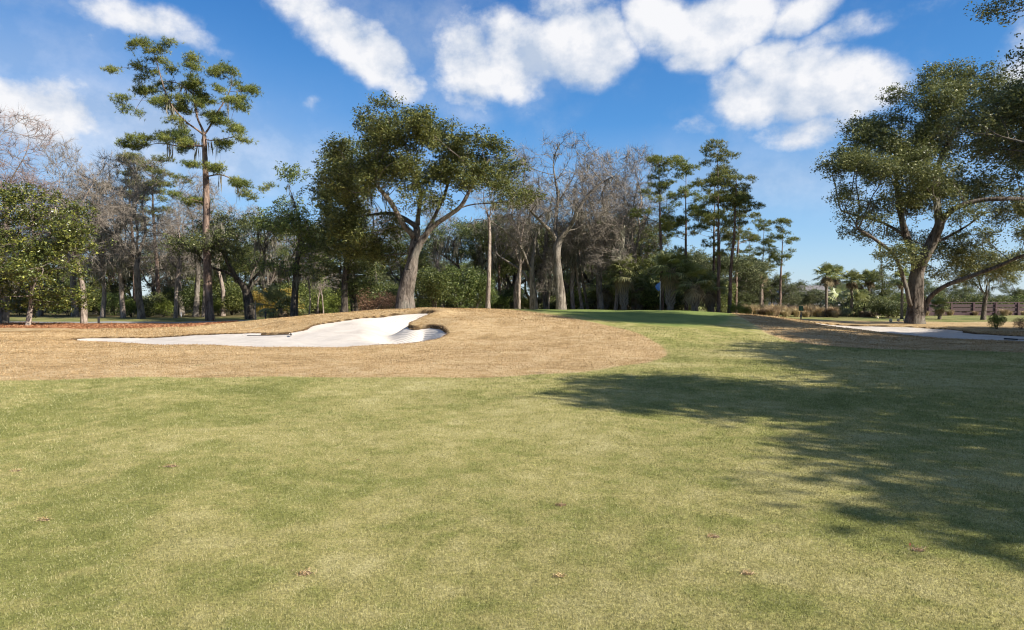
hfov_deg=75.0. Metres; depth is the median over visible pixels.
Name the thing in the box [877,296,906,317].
shrub
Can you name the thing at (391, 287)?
shrub
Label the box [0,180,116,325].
magnolia tree
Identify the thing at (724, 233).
pine tree
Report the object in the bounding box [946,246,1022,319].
live oak
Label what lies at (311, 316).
rough grass
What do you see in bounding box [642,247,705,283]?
round tree
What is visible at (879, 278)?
evergreen tree
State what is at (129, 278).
evergreen tree
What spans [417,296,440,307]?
shrub
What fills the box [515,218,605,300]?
live oak
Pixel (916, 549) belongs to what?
leaf
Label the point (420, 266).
live oak
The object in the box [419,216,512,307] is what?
live oak
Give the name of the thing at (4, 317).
bare tree
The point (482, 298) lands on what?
shrub
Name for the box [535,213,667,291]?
live oak
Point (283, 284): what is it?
shrub
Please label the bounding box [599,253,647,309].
palm tree
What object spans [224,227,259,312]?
evergreen tree
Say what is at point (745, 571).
divot
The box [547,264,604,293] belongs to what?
live oak
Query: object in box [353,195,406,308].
bare tree
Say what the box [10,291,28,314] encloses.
shrub
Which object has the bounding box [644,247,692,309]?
palm tree
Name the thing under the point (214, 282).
evergreen tree
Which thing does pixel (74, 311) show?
bare tree
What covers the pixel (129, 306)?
shrub
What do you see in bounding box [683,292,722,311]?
palmetto
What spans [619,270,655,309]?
palm tree
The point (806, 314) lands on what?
grass clump
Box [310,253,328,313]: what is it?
sapling
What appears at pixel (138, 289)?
bare tree
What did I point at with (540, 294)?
evergreen tree
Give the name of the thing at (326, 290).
shrub
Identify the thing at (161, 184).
pine tree
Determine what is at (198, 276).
bare tree
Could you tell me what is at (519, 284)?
bare tree
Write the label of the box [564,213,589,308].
bare tree
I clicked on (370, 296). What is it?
shrub
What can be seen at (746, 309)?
shrub
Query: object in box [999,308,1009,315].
grass clump
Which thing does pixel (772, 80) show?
sky
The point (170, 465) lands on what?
divot
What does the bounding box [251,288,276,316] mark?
shrub
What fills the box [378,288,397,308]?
shrub
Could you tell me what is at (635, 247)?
bare tree
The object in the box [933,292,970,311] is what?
shrub
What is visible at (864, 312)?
palmetto
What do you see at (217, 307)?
shrub
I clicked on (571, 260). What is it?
bare tree
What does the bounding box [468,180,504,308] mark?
bare tree
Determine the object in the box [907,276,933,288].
evergreen tree
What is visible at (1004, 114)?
live oak
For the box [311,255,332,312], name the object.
sapling
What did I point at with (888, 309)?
shrub
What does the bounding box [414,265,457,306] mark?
shrub
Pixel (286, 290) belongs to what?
shrub
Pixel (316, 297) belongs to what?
shrub
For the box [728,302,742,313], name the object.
shrub
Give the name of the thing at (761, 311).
grass clump
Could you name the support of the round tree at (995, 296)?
on the ground at (716, 322)
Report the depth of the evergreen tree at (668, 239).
70.03 m
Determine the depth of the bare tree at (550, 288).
48.77 m
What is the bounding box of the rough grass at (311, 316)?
[0,307,1023,379]
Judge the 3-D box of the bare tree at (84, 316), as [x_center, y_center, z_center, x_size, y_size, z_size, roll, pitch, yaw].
[-27.555,-5.386,43.285,6.010,12.556,5.608,-1,2,-34]
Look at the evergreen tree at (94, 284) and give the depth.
70.54 m
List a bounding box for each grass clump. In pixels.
[744,303,755,313]
[752,304,761,314]
[754,307,766,314]
[764,306,778,315]
[765,305,784,315]
[768,303,782,313]
[781,310,790,316]
[791,308,801,316]
[802,303,813,316]
[802,310,811,316]
[812,306,824,316]
[825,308,830,316]
[827,305,839,316]
[831,311,839,317]
[946,309,955,314]
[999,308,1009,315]
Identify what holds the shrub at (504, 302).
on the ground at (716, 322)
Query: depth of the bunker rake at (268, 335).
27.49 m
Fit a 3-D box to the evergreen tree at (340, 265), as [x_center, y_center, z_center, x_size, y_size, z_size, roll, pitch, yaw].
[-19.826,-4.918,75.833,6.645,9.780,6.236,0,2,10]
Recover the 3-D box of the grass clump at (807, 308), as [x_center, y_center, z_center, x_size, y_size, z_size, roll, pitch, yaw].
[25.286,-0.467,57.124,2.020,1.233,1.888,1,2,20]
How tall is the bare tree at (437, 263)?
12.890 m
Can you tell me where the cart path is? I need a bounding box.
[9,320,247,322]
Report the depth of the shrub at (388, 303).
51.85 m
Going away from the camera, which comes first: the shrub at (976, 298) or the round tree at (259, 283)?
the round tree at (259, 283)
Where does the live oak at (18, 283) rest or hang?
on the ground at (716, 322)
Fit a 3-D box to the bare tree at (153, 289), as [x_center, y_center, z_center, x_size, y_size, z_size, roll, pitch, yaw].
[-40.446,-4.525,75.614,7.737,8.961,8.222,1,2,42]
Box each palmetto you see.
[247,282,307,318]
[577,292,612,309]
[610,293,631,309]
[630,304,658,309]
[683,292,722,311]
[818,280,868,316]
[839,289,888,316]
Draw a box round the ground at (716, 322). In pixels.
[0,298,1023,629]
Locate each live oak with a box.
[5,250,56,312]
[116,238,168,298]
[155,206,318,318]
[234,235,300,311]
[311,89,550,308]
[376,222,446,284]
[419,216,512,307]
[432,259,493,307]
[454,220,561,308]
[481,252,535,307]
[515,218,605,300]
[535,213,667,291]
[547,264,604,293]
[559,211,671,277]
[671,252,730,278]
[810,54,1023,323]
[916,0,1023,198]
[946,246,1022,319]
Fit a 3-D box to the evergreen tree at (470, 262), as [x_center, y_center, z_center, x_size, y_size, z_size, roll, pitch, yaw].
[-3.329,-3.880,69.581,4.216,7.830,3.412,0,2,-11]
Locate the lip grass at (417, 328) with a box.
[69,310,1022,346]
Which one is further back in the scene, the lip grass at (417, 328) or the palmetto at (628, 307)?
the palmetto at (628, 307)
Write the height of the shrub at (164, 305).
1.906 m
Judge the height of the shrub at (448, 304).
3.323 m
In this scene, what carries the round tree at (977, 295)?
on the ground at (716, 322)
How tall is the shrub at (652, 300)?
3.378 m
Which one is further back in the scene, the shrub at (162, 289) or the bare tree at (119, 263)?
the shrub at (162, 289)
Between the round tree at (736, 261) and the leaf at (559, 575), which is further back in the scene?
the round tree at (736, 261)
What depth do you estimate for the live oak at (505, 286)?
76.82 m
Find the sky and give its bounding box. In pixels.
[0,0,1023,297]
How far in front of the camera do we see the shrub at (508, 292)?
54.69 m
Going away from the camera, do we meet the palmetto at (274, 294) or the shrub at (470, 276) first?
the shrub at (470, 276)
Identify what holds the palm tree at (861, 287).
on the ground at (716, 322)
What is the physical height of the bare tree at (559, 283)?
12.727 m
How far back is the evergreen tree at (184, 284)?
75.19 m
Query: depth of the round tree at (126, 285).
79.94 m
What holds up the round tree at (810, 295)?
on the ground at (716, 322)
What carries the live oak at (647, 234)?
on the ground at (716, 322)
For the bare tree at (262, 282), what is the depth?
78.19 m
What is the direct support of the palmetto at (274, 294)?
on the ground at (716, 322)
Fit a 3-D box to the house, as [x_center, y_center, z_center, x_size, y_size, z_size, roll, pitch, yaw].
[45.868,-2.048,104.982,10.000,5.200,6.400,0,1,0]
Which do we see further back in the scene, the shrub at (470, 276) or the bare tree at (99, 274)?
the bare tree at (99, 274)
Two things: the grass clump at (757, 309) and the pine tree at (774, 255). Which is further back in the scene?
the pine tree at (774, 255)
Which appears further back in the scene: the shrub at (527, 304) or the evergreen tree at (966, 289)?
the evergreen tree at (966, 289)
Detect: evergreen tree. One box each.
[34,238,81,312]
[55,244,125,313]
[110,264,142,299]
[160,236,192,310]
[166,220,234,313]
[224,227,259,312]
[240,161,339,316]
[290,234,321,312]
[296,147,379,311]
[300,134,394,311]
[325,257,361,311]
[398,256,451,304]
[463,243,497,301]
[521,267,567,304]
[634,231,669,283]
[662,236,676,253]
[734,258,756,306]
[811,277,839,289]
[859,251,907,300]
[866,275,879,296]
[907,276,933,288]
[948,285,978,307]
[998,277,1023,301]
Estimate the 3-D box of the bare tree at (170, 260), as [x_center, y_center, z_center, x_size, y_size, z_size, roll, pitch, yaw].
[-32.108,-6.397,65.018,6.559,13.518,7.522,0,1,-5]
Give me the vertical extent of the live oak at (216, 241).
9.303 m
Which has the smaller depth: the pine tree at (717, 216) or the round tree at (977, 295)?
the pine tree at (717, 216)
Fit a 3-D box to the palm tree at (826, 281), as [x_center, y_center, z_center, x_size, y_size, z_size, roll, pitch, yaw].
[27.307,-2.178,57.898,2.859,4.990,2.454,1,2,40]
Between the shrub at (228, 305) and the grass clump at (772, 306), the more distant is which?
the shrub at (228, 305)
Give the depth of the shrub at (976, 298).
102.89 m
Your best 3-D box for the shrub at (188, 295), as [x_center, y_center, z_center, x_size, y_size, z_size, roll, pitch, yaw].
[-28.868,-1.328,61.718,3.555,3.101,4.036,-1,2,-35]
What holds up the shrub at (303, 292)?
on the ground at (716, 322)
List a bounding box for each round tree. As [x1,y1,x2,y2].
[97,259,168,303]
[212,260,274,288]
[334,267,397,288]
[386,258,452,303]
[495,266,552,298]
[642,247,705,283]
[679,245,756,289]
[720,250,776,307]
[727,273,791,304]
[733,290,776,304]
[747,273,808,305]
[776,285,828,306]
[797,287,845,307]
[924,285,947,298]
[932,285,966,301]
[958,288,991,307]
[981,292,1004,301]
[1008,288,1023,303]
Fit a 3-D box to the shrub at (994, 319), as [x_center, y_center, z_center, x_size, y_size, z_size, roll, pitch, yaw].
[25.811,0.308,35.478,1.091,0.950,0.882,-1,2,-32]
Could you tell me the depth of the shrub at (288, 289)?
67.63 m
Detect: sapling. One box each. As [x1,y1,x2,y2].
[296,236,324,314]
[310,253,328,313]
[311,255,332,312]
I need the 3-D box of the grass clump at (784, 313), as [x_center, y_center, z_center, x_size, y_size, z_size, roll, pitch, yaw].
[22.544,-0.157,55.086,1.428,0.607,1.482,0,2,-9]
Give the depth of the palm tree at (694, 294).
44.58 m
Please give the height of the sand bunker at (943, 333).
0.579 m
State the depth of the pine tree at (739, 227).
59.71 m
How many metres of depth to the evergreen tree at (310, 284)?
74.18 m
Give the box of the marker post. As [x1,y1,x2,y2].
[799,306,803,318]
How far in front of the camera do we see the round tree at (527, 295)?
82.25 m
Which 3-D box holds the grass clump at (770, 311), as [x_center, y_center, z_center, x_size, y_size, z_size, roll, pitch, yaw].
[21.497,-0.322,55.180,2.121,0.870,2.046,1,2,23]
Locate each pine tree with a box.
[98,150,151,312]
[100,33,279,320]
[118,152,194,313]
[479,175,518,308]
[626,154,687,309]
[658,154,711,310]
[685,137,742,312]
[688,164,742,311]
[707,168,765,312]
[720,191,760,310]
[739,230,758,292]
[751,218,776,305]
[767,217,800,304]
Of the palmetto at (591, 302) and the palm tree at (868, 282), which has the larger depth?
the palm tree at (868, 282)
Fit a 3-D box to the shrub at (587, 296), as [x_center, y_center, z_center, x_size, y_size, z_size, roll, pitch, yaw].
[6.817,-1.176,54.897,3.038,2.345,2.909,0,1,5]
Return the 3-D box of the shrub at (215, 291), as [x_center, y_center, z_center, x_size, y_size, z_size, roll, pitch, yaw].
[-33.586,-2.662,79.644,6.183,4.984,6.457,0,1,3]
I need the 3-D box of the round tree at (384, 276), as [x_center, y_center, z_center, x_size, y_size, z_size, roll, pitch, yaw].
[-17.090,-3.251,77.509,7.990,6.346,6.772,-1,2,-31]
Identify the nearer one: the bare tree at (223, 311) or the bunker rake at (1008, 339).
the bunker rake at (1008, 339)
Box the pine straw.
[0,320,238,328]
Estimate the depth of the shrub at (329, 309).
52.73 m
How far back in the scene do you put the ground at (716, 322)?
6.21 m
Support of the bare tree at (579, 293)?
on the ground at (716, 322)
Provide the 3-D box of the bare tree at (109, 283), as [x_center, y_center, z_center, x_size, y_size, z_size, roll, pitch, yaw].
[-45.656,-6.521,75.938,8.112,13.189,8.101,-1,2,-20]
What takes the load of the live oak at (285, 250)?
on the ground at (716, 322)
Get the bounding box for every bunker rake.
[247,333,291,335]
[1004,338,1023,340]
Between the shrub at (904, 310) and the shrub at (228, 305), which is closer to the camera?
the shrub at (904, 310)
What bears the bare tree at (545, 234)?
on the ground at (716, 322)
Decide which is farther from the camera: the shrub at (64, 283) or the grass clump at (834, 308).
the shrub at (64, 283)
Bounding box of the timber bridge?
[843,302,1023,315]
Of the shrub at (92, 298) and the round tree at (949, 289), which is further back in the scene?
the round tree at (949, 289)
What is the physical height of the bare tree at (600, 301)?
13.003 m
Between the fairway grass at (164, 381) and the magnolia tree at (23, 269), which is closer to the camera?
the fairway grass at (164, 381)
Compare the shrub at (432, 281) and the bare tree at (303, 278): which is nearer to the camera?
the shrub at (432, 281)
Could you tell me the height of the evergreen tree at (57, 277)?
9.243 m
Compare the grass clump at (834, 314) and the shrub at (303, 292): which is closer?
the grass clump at (834, 314)
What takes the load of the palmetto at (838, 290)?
on the ground at (716, 322)
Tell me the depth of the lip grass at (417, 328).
29.16 m
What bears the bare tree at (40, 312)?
on the ground at (716, 322)
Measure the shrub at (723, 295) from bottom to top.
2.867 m
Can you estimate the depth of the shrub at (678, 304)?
49.85 m
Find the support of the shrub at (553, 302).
on the ground at (716, 322)
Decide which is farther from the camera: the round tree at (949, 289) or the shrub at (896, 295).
the round tree at (949, 289)
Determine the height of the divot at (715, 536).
0.029 m
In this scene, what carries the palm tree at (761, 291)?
on the ground at (716, 322)
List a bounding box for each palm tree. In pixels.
[586,272,619,309]
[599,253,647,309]
[609,290,629,309]
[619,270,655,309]
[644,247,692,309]
[670,261,717,310]
[700,272,727,311]
[750,260,775,304]
[813,261,844,316]
[824,264,848,299]
[839,268,864,316]
[848,274,869,289]
[859,268,879,291]
[890,267,910,318]
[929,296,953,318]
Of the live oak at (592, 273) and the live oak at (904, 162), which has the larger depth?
the live oak at (592, 273)
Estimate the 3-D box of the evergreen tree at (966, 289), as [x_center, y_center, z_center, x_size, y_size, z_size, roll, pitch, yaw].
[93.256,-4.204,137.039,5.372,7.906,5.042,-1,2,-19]
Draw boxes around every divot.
[35,516,51,520]
[163,462,176,466]
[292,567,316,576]
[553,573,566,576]
[708,533,718,537]
[739,569,756,574]
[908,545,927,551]
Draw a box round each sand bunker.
[77,314,444,346]
[816,323,1023,340]
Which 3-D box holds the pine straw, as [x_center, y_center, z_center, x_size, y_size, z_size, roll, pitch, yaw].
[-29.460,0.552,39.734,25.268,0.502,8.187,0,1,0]
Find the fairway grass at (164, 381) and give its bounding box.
[0,325,1023,629]
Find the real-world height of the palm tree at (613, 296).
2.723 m
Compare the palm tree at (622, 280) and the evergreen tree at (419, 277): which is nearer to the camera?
the palm tree at (622, 280)
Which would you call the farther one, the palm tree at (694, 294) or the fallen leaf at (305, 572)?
the palm tree at (694, 294)
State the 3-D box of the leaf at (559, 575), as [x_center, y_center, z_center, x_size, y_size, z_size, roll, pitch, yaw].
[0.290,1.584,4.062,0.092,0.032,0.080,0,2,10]
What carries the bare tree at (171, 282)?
on the ground at (716, 322)
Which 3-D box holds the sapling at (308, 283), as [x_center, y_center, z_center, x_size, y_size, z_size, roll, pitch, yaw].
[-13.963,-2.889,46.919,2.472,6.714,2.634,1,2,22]
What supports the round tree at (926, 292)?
on the ground at (716, 322)
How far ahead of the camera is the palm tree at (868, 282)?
66.74 m
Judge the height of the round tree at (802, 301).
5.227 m
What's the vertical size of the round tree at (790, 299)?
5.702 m
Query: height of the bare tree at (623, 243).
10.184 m
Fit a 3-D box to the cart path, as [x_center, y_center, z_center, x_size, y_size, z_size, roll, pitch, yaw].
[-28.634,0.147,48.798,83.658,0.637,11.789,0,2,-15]
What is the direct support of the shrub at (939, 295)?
on the ground at (716, 322)
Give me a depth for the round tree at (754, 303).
88.40 m
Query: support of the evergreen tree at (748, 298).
on the ground at (716, 322)
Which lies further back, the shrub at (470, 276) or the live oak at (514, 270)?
the live oak at (514, 270)
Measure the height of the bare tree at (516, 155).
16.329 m
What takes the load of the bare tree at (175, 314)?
on the ground at (716, 322)
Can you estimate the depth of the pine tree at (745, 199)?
45.70 m
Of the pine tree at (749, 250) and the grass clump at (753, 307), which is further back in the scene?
the pine tree at (749, 250)
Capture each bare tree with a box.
[0,103,74,322]
[0,169,86,315]
[29,159,119,316]
[34,136,131,322]
[57,167,142,316]
[74,146,169,317]
[86,213,141,312]
[96,154,183,318]
[147,219,194,290]
[148,187,201,314]
[157,194,192,317]
[158,171,219,316]
[186,192,216,316]
[193,178,254,315]
[241,202,283,296]
[265,211,297,285]
[300,221,340,313]
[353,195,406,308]
[420,191,466,307]
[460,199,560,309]
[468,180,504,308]
[484,140,545,274]
[485,255,512,308]
[486,188,541,308]
[501,205,532,308]
[502,129,640,309]
[522,173,584,308]
[535,166,610,308]
[535,248,566,308]
[558,144,644,309]
[561,210,588,308]
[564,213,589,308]
[573,145,644,273]
[582,179,648,309]
[605,143,673,309]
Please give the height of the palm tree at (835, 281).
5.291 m
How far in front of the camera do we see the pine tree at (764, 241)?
71.76 m
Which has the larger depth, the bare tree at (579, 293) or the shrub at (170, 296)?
the shrub at (170, 296)
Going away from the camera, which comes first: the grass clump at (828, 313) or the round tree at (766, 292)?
the grass clump at (828, 313)
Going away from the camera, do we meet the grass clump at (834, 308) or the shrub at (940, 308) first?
the shrub at (940, 308)
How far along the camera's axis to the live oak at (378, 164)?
36.82 m
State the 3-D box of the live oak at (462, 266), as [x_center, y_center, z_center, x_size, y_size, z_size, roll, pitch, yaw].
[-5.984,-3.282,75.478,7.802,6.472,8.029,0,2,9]
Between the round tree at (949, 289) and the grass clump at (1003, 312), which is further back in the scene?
the round tree at (949, 289)
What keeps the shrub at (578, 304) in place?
on the ground at (716, 322)
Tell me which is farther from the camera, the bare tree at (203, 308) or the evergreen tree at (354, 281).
the bare tree at (203, 308)
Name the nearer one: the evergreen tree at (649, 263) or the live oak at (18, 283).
the evergreen tree at (649, 263)
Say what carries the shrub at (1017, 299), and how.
on the ground at (716, 322)
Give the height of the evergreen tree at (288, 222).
11.346 m
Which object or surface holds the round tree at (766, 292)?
on the ground at (716, 322)
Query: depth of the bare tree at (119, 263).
55.20 m
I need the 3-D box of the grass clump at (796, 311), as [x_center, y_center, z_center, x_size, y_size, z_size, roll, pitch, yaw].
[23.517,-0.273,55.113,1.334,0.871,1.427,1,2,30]
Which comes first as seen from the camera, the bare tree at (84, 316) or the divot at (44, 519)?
the divot at (44, 519)
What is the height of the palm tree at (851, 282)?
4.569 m
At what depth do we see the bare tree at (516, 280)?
49.80 m
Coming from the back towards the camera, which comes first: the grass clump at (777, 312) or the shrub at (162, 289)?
the shrub at (162, 289)
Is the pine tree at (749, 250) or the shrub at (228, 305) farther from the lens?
the pine tree at (749, 250)
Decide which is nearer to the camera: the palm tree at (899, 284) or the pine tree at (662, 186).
the pine tree at (662, 186)
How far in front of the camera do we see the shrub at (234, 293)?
62.25 m
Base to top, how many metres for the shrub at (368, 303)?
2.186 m
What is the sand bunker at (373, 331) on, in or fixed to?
on the ground at (716, 322)
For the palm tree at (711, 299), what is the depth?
46.67 m
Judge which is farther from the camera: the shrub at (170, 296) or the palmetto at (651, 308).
the shrub at (170, 296)
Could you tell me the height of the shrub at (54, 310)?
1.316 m
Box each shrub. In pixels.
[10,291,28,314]
[44,279,100,315]
[47,302,64,314]
[63,283,107,314]
[90,298,109,314]
[97,292,132,315]
[118,298,136,316]
[133,292,167,316]
[148,279,188,311]
[153,297,173,316]
[163,286,193,314]
[179,284,217,315]
[212,274,253,311]
[213,297,226,314]
[216,281,259,314]
[225,284,267,314]
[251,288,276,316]
[258,273,291,289]
[271,280,316,312]
[271,286,304,316]
[275,283,306,310]
[300,287,337,313]
[311,286,335,312]
[319,296,337,313]
[326,288,350,312]
[356,279,387,309]
[356,288,394,310]
[369,281,398,308]
[374,292,396,308]
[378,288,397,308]
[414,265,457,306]
[416,281,469,307]
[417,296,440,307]
[437,265,486,307]
[454,275,498,307]
[484,290,509,308]
[497,286,527,308]
[521,297,538,308]
[538,295,555,309]
[565,286,588,309]
[567,296,584,309]
[576,287,613,308]
[628,271,666,309]
[664,286,701,310]
[701,281,736,312]
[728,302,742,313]
[740,306,751,313]
[867,295,905,317]
[876,292,905,303]
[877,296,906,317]
[925,294,943,311]
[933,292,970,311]
[961,293,998,311]
[980,296,1013,311]
[987,312,1006,328]
[992,294,1023,311]
[1010,317,1023,328]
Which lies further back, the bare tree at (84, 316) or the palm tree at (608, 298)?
the palm tree at (608, 298)
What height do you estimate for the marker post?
1.150 m
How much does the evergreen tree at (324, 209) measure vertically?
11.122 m
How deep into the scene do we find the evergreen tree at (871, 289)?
147.55 m
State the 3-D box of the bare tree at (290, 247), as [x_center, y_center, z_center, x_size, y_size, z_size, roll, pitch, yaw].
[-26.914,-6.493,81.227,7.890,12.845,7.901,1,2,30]
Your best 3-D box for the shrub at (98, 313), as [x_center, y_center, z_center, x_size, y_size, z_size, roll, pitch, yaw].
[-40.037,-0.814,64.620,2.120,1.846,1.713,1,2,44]
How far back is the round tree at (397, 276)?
79.48 m
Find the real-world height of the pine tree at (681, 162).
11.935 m
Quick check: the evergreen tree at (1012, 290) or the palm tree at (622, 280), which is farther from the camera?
the evergreen tree at (1012, 290)
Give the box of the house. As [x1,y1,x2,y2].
[768,285,844,305]
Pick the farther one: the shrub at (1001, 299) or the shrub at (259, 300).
the shrub at (1001, 299)
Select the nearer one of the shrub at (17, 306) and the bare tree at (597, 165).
the bare tree at (597, 165)
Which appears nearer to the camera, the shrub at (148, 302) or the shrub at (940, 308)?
the shrub at (940, 308)
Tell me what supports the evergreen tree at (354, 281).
on the ground at (716, 322)
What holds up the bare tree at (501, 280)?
on the ground at (716, 322)
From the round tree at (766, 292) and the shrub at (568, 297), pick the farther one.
the round tree at (766, 292)
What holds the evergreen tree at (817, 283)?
on the ground at (716, 322)
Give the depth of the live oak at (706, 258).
73.36 m
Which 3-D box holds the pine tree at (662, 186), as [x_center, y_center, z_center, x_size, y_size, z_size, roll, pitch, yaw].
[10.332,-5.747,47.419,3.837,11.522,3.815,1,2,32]
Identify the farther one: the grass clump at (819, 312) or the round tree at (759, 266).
the round tree at (759, 266)
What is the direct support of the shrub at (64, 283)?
on the ground at (716, 322)
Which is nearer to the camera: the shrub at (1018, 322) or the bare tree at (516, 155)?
the shrub at (1018, 322)
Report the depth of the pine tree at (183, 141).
49.28 m
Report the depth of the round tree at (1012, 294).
125.22 m
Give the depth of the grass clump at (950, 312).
63.47 m
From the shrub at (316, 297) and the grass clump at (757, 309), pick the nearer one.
the grass clump at (757, 309)
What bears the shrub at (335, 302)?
on the ground at (716, 322)
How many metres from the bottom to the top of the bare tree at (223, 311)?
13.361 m
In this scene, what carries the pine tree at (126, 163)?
on the ground at (716, 322)
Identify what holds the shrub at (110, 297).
on the ground at (716, 322)
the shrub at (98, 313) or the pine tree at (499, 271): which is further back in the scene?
the shrub at (98, 313)

